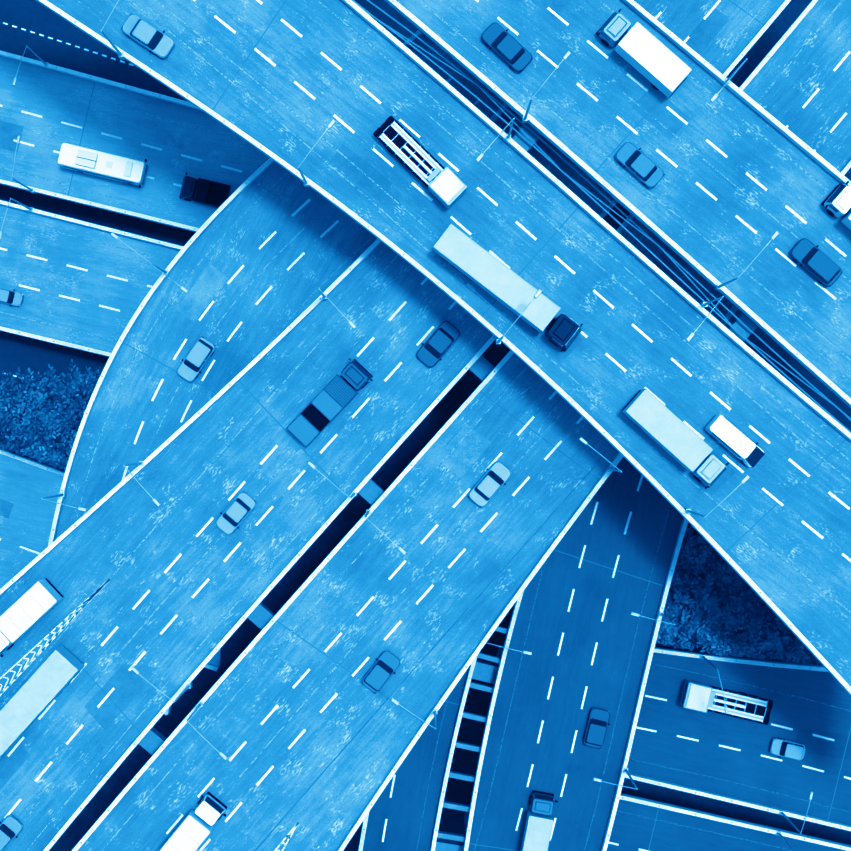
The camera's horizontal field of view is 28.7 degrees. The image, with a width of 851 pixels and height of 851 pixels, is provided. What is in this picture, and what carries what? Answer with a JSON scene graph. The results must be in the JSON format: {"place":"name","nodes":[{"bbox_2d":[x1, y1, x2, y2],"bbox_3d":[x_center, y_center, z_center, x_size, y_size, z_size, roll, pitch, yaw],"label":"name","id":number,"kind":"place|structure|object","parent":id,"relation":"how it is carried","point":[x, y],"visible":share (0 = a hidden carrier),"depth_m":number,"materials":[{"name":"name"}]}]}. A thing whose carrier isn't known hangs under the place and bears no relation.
{"place":"outdoors","nodes":[
{"label":"outdoors","id":0,"kind":"place"},
{"bbox_2d":[0,339,105,419],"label":"ground","id":1,"kind":"structure","parent":0,"point":[14,356],"depth_m":193.60,"materials":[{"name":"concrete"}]},
{"bbox_2d":[0,364,75,460],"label":"tree","id":2,"kind":"object","parent":1,"relation":"on","point":[13,403],"visible":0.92,"depth_m":173.72,"materials":[{"name":"blue plant"}]},
{"bbox_2d":[32,359,103,442],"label":"tree","id":3,"kind":"object","parent":1,"relation":"on","point":[81,389],"visible":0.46,"depth_m":176.27,"materials":[{"name":"blue plant"}]},
{"bbox_2d":[0,205,179,352],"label":"road","id":4,"kind":"structure","parent":0,"point":[54,276],"depth_m":186.60,"materials":[{"name":"blue asphalt"}]},
{"bbox_2d":[0,288,22,306],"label":"car","id":5,"kind":"object","parent":4,"relation":"on","point":[11,297],"visible":1,"depth_m":185.76,"materials":[{"name":"grey paint"}]},
{"bbox_2d":[0,326,110,356],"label":"guardrail","id":6,"kind":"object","parent":4,"relation":"on","point":[58,342],"depth_m":185.65,"materials":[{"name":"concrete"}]},
{"bbox_2d":[0,247,151,311],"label":"lane markings","id":7,"kind":"object","parent":4,"relation":"on","point":[79,268],"visible":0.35,"depth_m":186.59,"materials":[{"name":"white paint"}]},
{"bbox_2d":[0,217,170,341],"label":"road edge lines","id":8,"kind":"object","parent":4,"relation":"on","point":[81,238],"visible":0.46,"depth_m":186.60,"materials":[{"name":"blue"}]},
{"bbox_2d":[0,200,182,249],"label":"guardrail","id":9,"kind":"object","parent":4,"relation":"on","point":[98,227],"depth_m":185.65,"materials":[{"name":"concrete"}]},
{"bbox_2d":[0,0,188,101],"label":"road","id":10,"kind":"structure","parent":0,"point":[36,18],"depth_m":193.60,"materials":[{"name":"blue asphalt"}]},
{"bbox_2d":[0,454,219,667],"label":"road","id":11,"kind":"structure","parent":0,"point":[25,488],"depth_m":186.60,"materials":[{"name":"blue asphalt"}]},
{"bbox_2d":[0,499,13,517],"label":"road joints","id":12,"kind":"object","parent":11,"relation":"on","point":[6,507],"depth_m":186.60,"materials":[{"name":"blue"}]},
{"bbox_2d":[0,448,64,476],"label":"guardrail","id":13,"kind":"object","parent":11,"relation":"on","point":[31,462],"depth_m":185.65,"materials":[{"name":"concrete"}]},
{"bbox_2d":[0,56,268,227],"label":"road","id":14,"kind":"structure","parent":0,"point":[48,133],"depth_m":186.60,"materials":[{"name":"blue asphalt"}]},
{"bbox_2d":[0,179,198,231],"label":"guardrail","id":15,"kind":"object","parent":14,"relation":"on","point":[105,207],"depth_m":185.65,"materials":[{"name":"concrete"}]},
{"bbox_2d":[0,50,201,110],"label":"guardrail","id":16,"kind":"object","parent":14,"relation":"on","point":[100,80],"depth_m":185.65,"materials":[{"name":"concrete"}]},
{"bbox_2d":[58,143,148,187],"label":"bus","id":17,"kind":"object","parent":14,"relation":"on","point":[103,164],"visible":1,"depth_m":183.55,"materials":[{"name":"white paint"}]},
{"bbox_2d":[0,82,221,195],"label":"road joints","id":18,"kind":"object","parent":14,"relation":"on","point":[10,133],"depth_m":186.60,"materials":[{"name":"blue"}]},
{"bbox_2d":[0,104,241,186],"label":"lane markings","id":19,"kind":"object","parent":14,"relation":"on","point":[113,136],"visible":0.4,"depth_m":186.59,"materials":[{"name":"white paint"}]},
{"bbox_2d":[0,74,244,222],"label":"road edge lines","id":20,"kind":"object","parent":14,"relation":"on","point":[127,109],"visible":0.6,"depth_m":186.60,"materials":[{"name":"blue"}]},
{"bbox_2d":[179,172,230,207],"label":"open truck","id":21,"kind":"object","parent":14,"relation":"on","point":[208,192],"visible":0.96,"depth_m":184.88,"materials":[{"name":"grey paint"}]},
{"bbox_2d":[56,34,502,538],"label":"road","id":22,"kind":"structure","parent":0,"point":[319,262],"depth_m":165.60,"materials":[{"name":"blue asphalt"}]},
{"bbox_2d":[110,232,188,292],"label":"street lamp","id":23,"kind":"object","parent":22,"relation":"on","point":[165,273],"visible":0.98,"depth_m":154.87,"materials":[{"name":"blue metal"}]},
{"bbox_2d":[124,264,227,393],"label":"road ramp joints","id":24,"kind":"object","parent":22,"relation":"on","point":[204,290],"depth_m":165.60,"materials":[{"name":"blue"}]},
{"bbox_2d":[177,336,214,381],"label":"car","id":25,"kind":"object","parent":22,"relation":"on","point":[197,357],"visible":1,"depth_m":164.64,"materials":[{"name":"grey paint"}]},
{"bbox_2d":[48,30,422,545],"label":"ramp barrier parapet","id":26,"kind":"structure","parent":22,"relation":"on","point":[227,202],"depth_m":164.65,"materials":[{"name":"concrete"}]},
{"bbox_2d":[76,45,435,519],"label":"lane markings","id":27,"kind":"object","parent":22,"relation":"on","point":[221,318],"visible":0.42,"depth_m":165.60,"materials":[{"name":"blue"}]},
{"bbox_2d":[121,77,479,480],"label":"lane markings","id":28,"kind":"object","parent":22,"relation":"on","point":[256,303],"visible":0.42,"depth_m":165.59,"materials":[{"name":"white paint"}]},
{"bbox_2d":[0,0,784,850],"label":"road","id":29,"kind":"structure","parent":0,"point":[86,560],"depth_m":160.10,"materials":[{"name":"blue asphalt"}]},
{"bbox_2d":[0,815,22,850],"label":"car","id":30,"kind":"object","parent":29,"relation":"on","point":[11,826],"visible":1,"depth_m":159.32,"materials":[{"name":"grey paint"}]},
{"bbox_2d":[0,578,63,656],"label":"box truck","id":31,"kind":"object","parent":29,"relation":"on","point":[29,609],"visible":1,"depth_m":156.80,"materials":[{"name":"white paint"}]},
{"bbox_2d":[0,646,83,758],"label":"semi truck","id":32,"kind":"object","parent":29,"relation":"on","point":[41,689],"visible":1,"depth_m":156.10,"materials":[{"name":"white paint"}]},
{"bbox_2d":[0,579,109,695],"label":"gore markings","id":33,"kind":"object","parent":29,"relation":"on","point":[87,601],"visible":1,"depth_m":160.09,"materials":[{"name":"white paint"}]},
{"bbox_2d":[216,491,256,534],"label":"car","id":34,"kind":"object","parent":29,"relation":"on","point":[236,512],"visible":1,"depth_m":159.32,"materials":[{"name":"grey paint"}]},
{"bbox_2d":[0,103,507,595],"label":"ramp barrier parapet","id":35,"kind":"structure","parent":29,"relation":"on","point":[198,413],"depth_m":159.15,"materials":[{"name":"concrete"}]},
{"bbox_2d":[286,358,372,446],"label":"open truck","id":36,"kind":"object","parent":29,"relation":"on","point":[320,412],"visible":1,"depth_m":158.36,"materials":[{"name":"grey paint"}]},
{"bbox_2d":[4,0,720,817],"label":"lane markings","id":37,"kind":"object","parent":29,"relation":"on","point":[256,524],"visible":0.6,"depth_m":160.09,"materials":[{"name":"white paint"}]},
{"bbox_2d":[0,0,763,789],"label":"road ramp joints","id":38,"kind":"object","parent":29,"relation":"on","point":[126,682],"depth_m":160.10,"materials":[{"name":"blue"}]},
{"bbox_2d":[0,1,767,850],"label":"lane markings","id":39,"kind":"object","parent":29,"relation":"on","point":[260,491],"visible":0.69,"depth_m":160.10,"materials":[{"name":"blue"}]},
{"bbox_2d":[43,0,790,850],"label":"ramp barrier parapet","id":40,"kind":"structure","parent":29,"relation":"on","point":[329,522],"depth_m":159.15,"materials":[{"name":"concrete"}]},
{"bbox_2d":[416,320,459,367],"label":"car","id":41,"kind":"object","parent":29,"relation":"on","point":[438,343],"visible":1,"depth_m":159.32,"materials":[{"name":"grey paint"}]},
{"bbox_2d":[363,666,469,850],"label":"road deck","id":42,"kind":"structure","parent":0,"point":[401,810],"depth_m":171.60,"materials":[{"name":"asphalt"}]},
{"bbox_2d":[416,696,448,850],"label":"road edge line","id":43,"kind":"object","parent":42,"relation":"on","point":[430,773],"visible":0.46,"depth_m":171.59,"materials":[{"name":"paint"}]},
{"bbox_2d":[430,655,477,850],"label":"guardrail","id":44,"kind":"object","parent":42,"relation":"on","point":[451,751],"depth_m":170.65,"materials":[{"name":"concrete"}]},
{"bbox_2d":[437,604,514,841],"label":"cross beams","id":45,"kind":"structure","parent":42,"relation":"on","point":[461,776],"depth_m":171.85,"materials":[{"name":"concrete"}]},
{"bbox_2d":[0,0,850,850],"bbox_3d":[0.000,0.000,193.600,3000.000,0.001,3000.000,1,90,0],"label":"ground","id":46,"kind":"structure","parent":0,"point":[346,520],"depth_m":193.60,"materials":[{"name":"soil"}]},
{"bbox_2d":[13,399,82,470],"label":"tree","id":47,"kind":"object","parent":46,"relation":"on","point":[59,459],"visible":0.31,"depth_m":174.31,"materials":[{"name":"blue plant"}]},
{"bbox_2d":[139,355,494,754],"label":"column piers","id":48,"kind":"structure","parent":46,"relation":"on","point":[261,615],"depth_m":162.10,"materials":[{"name":"concrete"}]},
{"bbox_2d":[435,646,502,850],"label":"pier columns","id":49,"kind":"structure","parent":46,"relation":"on","point":[485,671],"depth_m":173.60,"materials":[{"name":"concrete"}]},
{"bbox_2d":[512,123,756,341],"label":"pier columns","id":50,"kind":"structure","parent":46,"relation":"on","point":[742,329],"depth_m":151.60,"materials":[{"name":"concrete"}]},
{"bbox_2d":[383,0,850,408],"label":"road","id":51,"kind":"structure","parent":50,"relation":"on","point":[783,178],"depth_m":149.60,"materials":[{"name":"blue asphalt"}]},
{"bbox_2d":[481,23,532,71],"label":"car","id":52,"kind":"object","parent":51,"relation":"on","point":[506,47],"visible":1,"depth_m":148.82,"materials":[{"name":"grey paint"}]},
{"bbox_2d":[531,0,693,171],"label":"road patches","id":53,"kind":"object","parent":51,"relation":"on","point":[653,102],"depth_m":149.60,"materials":[{"name":"blue asphalt"}]},
{"bbox_2d":[384,0,850,407],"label":"barrier parapet","id":54,"kind":"structure","parent":51,"relation":"on","point":[730,296],"depth_m":148.65,"materials":[{"name":"concrete"}]},
{"bbox_2d":[419,0,850,360],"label":"lane edge lines","id":55,"kind":"object","parent":51,"relation":"on","point":[693,151],"visible":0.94,"depth_m":149.60,"materials":[{"name":"blue"}]},
{"bbox_2d":[615,142,664,187],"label":"car","id":56,"kind":"object","parent":51,"relation":"on","point":[642,167],"visible":1,"depth_m":148.82,"materials":[{"name":"grey paint"}]},
{"bbox_2d":[596,9,692,97],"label":"box truck","id":57,"kind":"object","parent":51,"relation":"on","point":[653,59],"visible":1,"depth_m":146.30,"materials":[{"name":"grey paint"}]},
{"bbox_2d":[475,0,846,299],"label":"lane markings","id":58,"kind":"object","parent":51,"relation":"on","point":[670,160],"visible":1,"depth_m":149.59,"materials":[{"name":"white paint"}]},
{"bbox_2d":[622,0,850,186],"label":"guardrail","id":59,"kind":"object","parent":51,"relation":"on","point":[744,97],"depth_m":148.65,"materials":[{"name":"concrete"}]},
{"bbox_2d":[790,238,841,286],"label":"car","id":60,"kind":"object","parent":51,"relation":"on","point":[814,261],"visible":1,"depth_m":148.38,"materials":[{"name":"grey paint"}]},
{"bbox_2d":[821,181,850,229],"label":"box truck","id":61,"kind":"object","parent":51,"relation":"on","point":[836,202],"visible":1,"depth_m":147.25,"materials":[{"name":"white paint"}]},
{"bbox_2d":[656,601,695,648],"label":"tree","id":62,"kind":"object","parent":46,"relation":"on","point":[674,642],"visible":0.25,"depth_m":174.81,"materials":[{"name":"blue plant"}]},
{"bbox_2d":[658,565,735,649],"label":"tree","id":63,"kind":"object","parent":46,"relation":"on","point":[702,607],"visible":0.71,"depth_m":173.42,"materials":[{"name":"blue plant"}]},
{"bbox_2d":[669,522,729,603],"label":"tree","id":64,"kind":"object","parent":46,"relation":"on","point":[689,559],"visible":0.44,"depth_m":173.73,"materials":[{"name":"blue plant"}]},
{"bbox_2d":[682,555,765,630],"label":"tree","id":65,"kind":"object","parent":46,"relation":"on","point":[734,588],"visible":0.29,"depth_m":173.87,"materials":[{"name":"blue plant"}]},
{"bbox_2d":[685,604,773,658],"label":"tree","id":66,"kind":"object","parent":46,"relation":"on","point":[716,642],"visible":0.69,"depth_m":173.69,"materials":[{"name":"blue plant"}]},
{"bbox_2d":[734,586,804,660],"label":"tree","id":67,"kind":"object","parent":46,"relation":"on","point":[780,650],"visible":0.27,"depth_m":174.51,"materials":[{"name":"blue plant"}]},
{"bbox_2d":[774,630,820,664],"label":"tree","id":68,"kind":"object","parent":46,"relation":"on","point":[808,657],"visible":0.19,"depth_m":174.82,"materials":[{"name":"blue plant"}]},
{"bbox_2d":[47,0,850,686],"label":"road","id":69,"kind":"structure","parent":0,"point":[815,614],"depth_m":149.60,"materials":[{"name":"blue asphalt"}]},
{"bbox_2d":[121,13,174,57],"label":"car","id":70,"kind":"object","parent":69,"relation":"on","point":[148,36],"visible":1,"depth_m":148.82,"materials":[{"name":"grey paint"}]},
{"bbox_2d":[373,116,466,208],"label":"tow truck","id":71,"kind":"object","parent":69,"relation":"on","point":[447,187],"visible":1,"depth_m":148.40,"materials":[{"name":"grey paint"}]},
{"bbox_2d":[36,0,850,695],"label":"barrier parapet","id":72,"kind":"structure","parent":69,"relation":"on","point":[710,540],"depth_m":148.65,"materials":[{"name":"concrete"}]},
{"bbox_2d":[129,0,850,612],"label":"old markings","id":73,"kind":"object","parent":69,"relation":"on","point":[549,222],"visible":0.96,"depth_m":149.60,"materials":[{"name":"blue"}]},
{"bbox_2d":[433,224,582,351],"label":"semi truck","id":74,"kind":"object","parent":69,"relation":"on","point":[481,267],"visible":0.98,"depth_m":145.60,"materials":[{"name":"grey paint"}]},
{"bbox_2d":[193,0,850,561],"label":"lane markings","id":75,"kind":"object","parent":69,"relation":"on","point":[555,256],"visible":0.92,"depth_m":149.59,"materials":[{"name":"white paint"}]},
{"bbox_2d":[212,0,846,551],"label":"road joints","id":76,"kind":"object","parent":69,"relation":"on","point":[340,162],"depth_m":149.60,"materials":[{"name":"blue"}]},
{"bbox_2d":[341,0,850,440],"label":"barrier parapet","id":77,"kind":"structure","parent":69,"relation":"on","point":[595,216],"depth_m":148.65,"materials":[{"name":"concrete"}]},
{"bbox_2d":[352,0,850,432],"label":"walkway rail","id":78,"kind":"object","parent":69,"relation":"on","point":[674,261],"visible":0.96,"depth_m":150.80,"materials":[{"name":"metal"}]},
{"bbox_2d":[622,389,728,488],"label":"box truck","id":79,"kind":"object","parent":69,"relation":"on","point":[668,431],"visible":1,"depth_m":146.20,"materials":[{"name":"grey paint"}]},
{"bbox_2d":[705,414,764,466],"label":"box truck","id":80,"kind":"object","parent":69,"relation":"on","point":[734,440],"visible":1,"depth_m":147.70,"materials":[{"name":"white paint"}]},
{"bbox_2d":[78,0,850,850],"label":"road","id":81,"kind":"structure","parent":0,"point":[324,814],"depth_m":160.10,"materials":[{"name":"blue asphalt"}]},
{"bbox_2d":[159,792,226,850],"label":"box truck","id":82,"kind":"object","parent":81,"relation":"on","point":[192,831],"visible":1,"depth_m":157.20,"materials":[{"name":"white paint"}]},
{"bbox_2d":[362,650,399,693],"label":"car","id":83,"kind":"object","parent":81,"relation":"on","point":[380,672],"visible":1,"depth_m":159.13,"materials":[{"name":"grey paint"}]},
{"bbox_2d":[255,466,594,850],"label":"lane edge line","id":84,"kind":"object","parent":81,"relation":"on","point":[423,658],"visible":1,"depth_m":160.09,"materials":[{"name":"paint"}]},
{"bbox_2d":[71,0,817,850],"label":"ramp barrier parapet","id":85,"kind":"structure","parent":81,"relation":"on","point":[371,508],"depth_m":159.15,"materials":[{"name":"concrete"}]},
{"bbox_2d":[101,1,850,850],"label":"lane markings","id":86,"kind":"object","parent":81,"relation":"on","point":[406,561],"visible":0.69,"depth_m":160.09,"materials":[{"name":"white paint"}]},
{"bbox_2d":[277,247,687,722],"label":"road ramp joints","id":87,"kind":"object","parent":81,"relation":"on","point":[460,460],"depth_m":160.10,"materials":[{"name":"blue"}]},
{"bbox_2d":[468,461,511,507],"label":"car","id":88,"kind":"object","parent":81,"relation":"on","point":[485,489],"visible":1,"depth_m":159.32,"materials":[{"name":"grey paint"}]},
{"bbox_2d":[337,159,850,850],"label":"ramp barrier parapet","id":89,"kind":"structure","parent":81,"relation":"on","point":[485,639],"depth_m":159.15,"materials":[{"name":"concrete"}]},
{"bbox_2d":[468,457,682,850],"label":"road deck","id":90,"kind":"structure","parent":0,"point":[581,625],"depth_m":171.60,"materials":[{"name":"asphalt"}]},
{"bbox_2d":[463,591,523,850],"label":"guardrail","id":91,"kind":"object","parent":90,"relation":"on","point":[489,720],"depth_m":170.65,"materials":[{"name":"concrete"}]},
{"bbox_2d":[521,790,557,850],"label":"box truck","id":92,"kind":"object","parent":90,"relation":"on","point":[538,828],"visible":1,"depth_m":168.70,"materials":[{"name":"grey paint"}]},
{"bbox_2d":[474,504,670,850],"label":"lane edge lines","id":93,"kind":"object","parent":90,"relation":"on","point":[619,702],"visible":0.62,"depth_m":171.59,"materials":[{"name":"paint"}]},
{"bbox_2d":[515,475,642,840],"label":"lane markings","id":94,"kind":"object","parent":90,"relation":"on","point":[592,660],"visible":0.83,"depth_m":171.59,"materials":[{"name":"white paint"}]},
{"bbox_2d":[583,708,609,748],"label":"car","id":95,"kind":"object","parent":90,"relation":"on","point":[596,727],"visible":1,"depth_m":170.65,"materials":[{"name":"grey paint"}]},
{"bbox_2d":[601,517,687,850],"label":"guardrail","id":96,"kind":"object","parent":90,"relation":"on","point":[649,657],"depth_m":170.65,"materials":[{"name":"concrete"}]},
{"bbox_2d":[607,792,850,850],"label":"road deck","id":97,"kind":"structure","parent":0,"point":[629,832],"depth_m":179.60,"materials":[{"name":"asphalt"}]},
{"bbox_2d":[617,810,792,850],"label":"lane edge line","id":98,"kind":"object","parent":97,"relation":"on","point":[705,830],"visible":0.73,"depth_m":179.59,"materials":[{"name":"paint"}]},
{"bbox_2d":[620,793,850,850],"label":"guardrail","id":99,"kind":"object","parent":97,"relation":"on","point":[733,821],"depth_m":178.65,"materials":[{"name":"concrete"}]},
{"bbox_2d":[628,653,850,825],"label":"road deck","id":100,"kind":"structure","parent":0,"point":[670,719],"depth_m":179.60,"materials":[{"name":"asphalt"}]},
{"bbox_2d":[680,679,772,724],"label":"truck","id":101,"kind":"object","parent":100,"relation":"on","point":[700,696],"visible":1,"depth_m":178.40,"materials":[{"name":"grey paint"}]},
{"bbox_2d":[625,773,850,831],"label":"guardrail","id":102,"kind":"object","parent":100,"relation":"on","point":[738,801],"depth_m":178.65,"materials":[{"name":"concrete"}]},
{"bbox_2d":[629,663,850,812],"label":"road edge lines","id":103,"kind":"object","parent":100,"relation":"on","point":[735,782],"visible":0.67,"depth_m":179.59,"materials":[{"name":"paint"}]},
{"bbox_2d":[654,647,827,671],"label":"guardrail","id":104,"kind":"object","parent":100,"relation":"on","point":[742,660],"depth_m":178.65,"materials":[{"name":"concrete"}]},
{"bbox_2d":[636,695,850,779],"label":"lane markings","id":105,"kind":"object","parent":100,"relation":"on","point":[736,749],"visible":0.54,"depth_m":179.59,"materials":[{"name":"white paint"}]},
{"bbox_2d":[770,737,805,760],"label":"car","id":106,"kind":"object","parent":100,"relation":"on","point":[780,747],"visible":1,"depth_m":178.65,"materials":[{"name":"grey paint"}]},
{"bbox_2d":[795,728,850,819],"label":"road joints","id":107,"kind":"object","parent":100,"relation":"on","point":[839,747],"visible":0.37,"depth_m":179.60,"materials":[{"name":"blue asphalt"}]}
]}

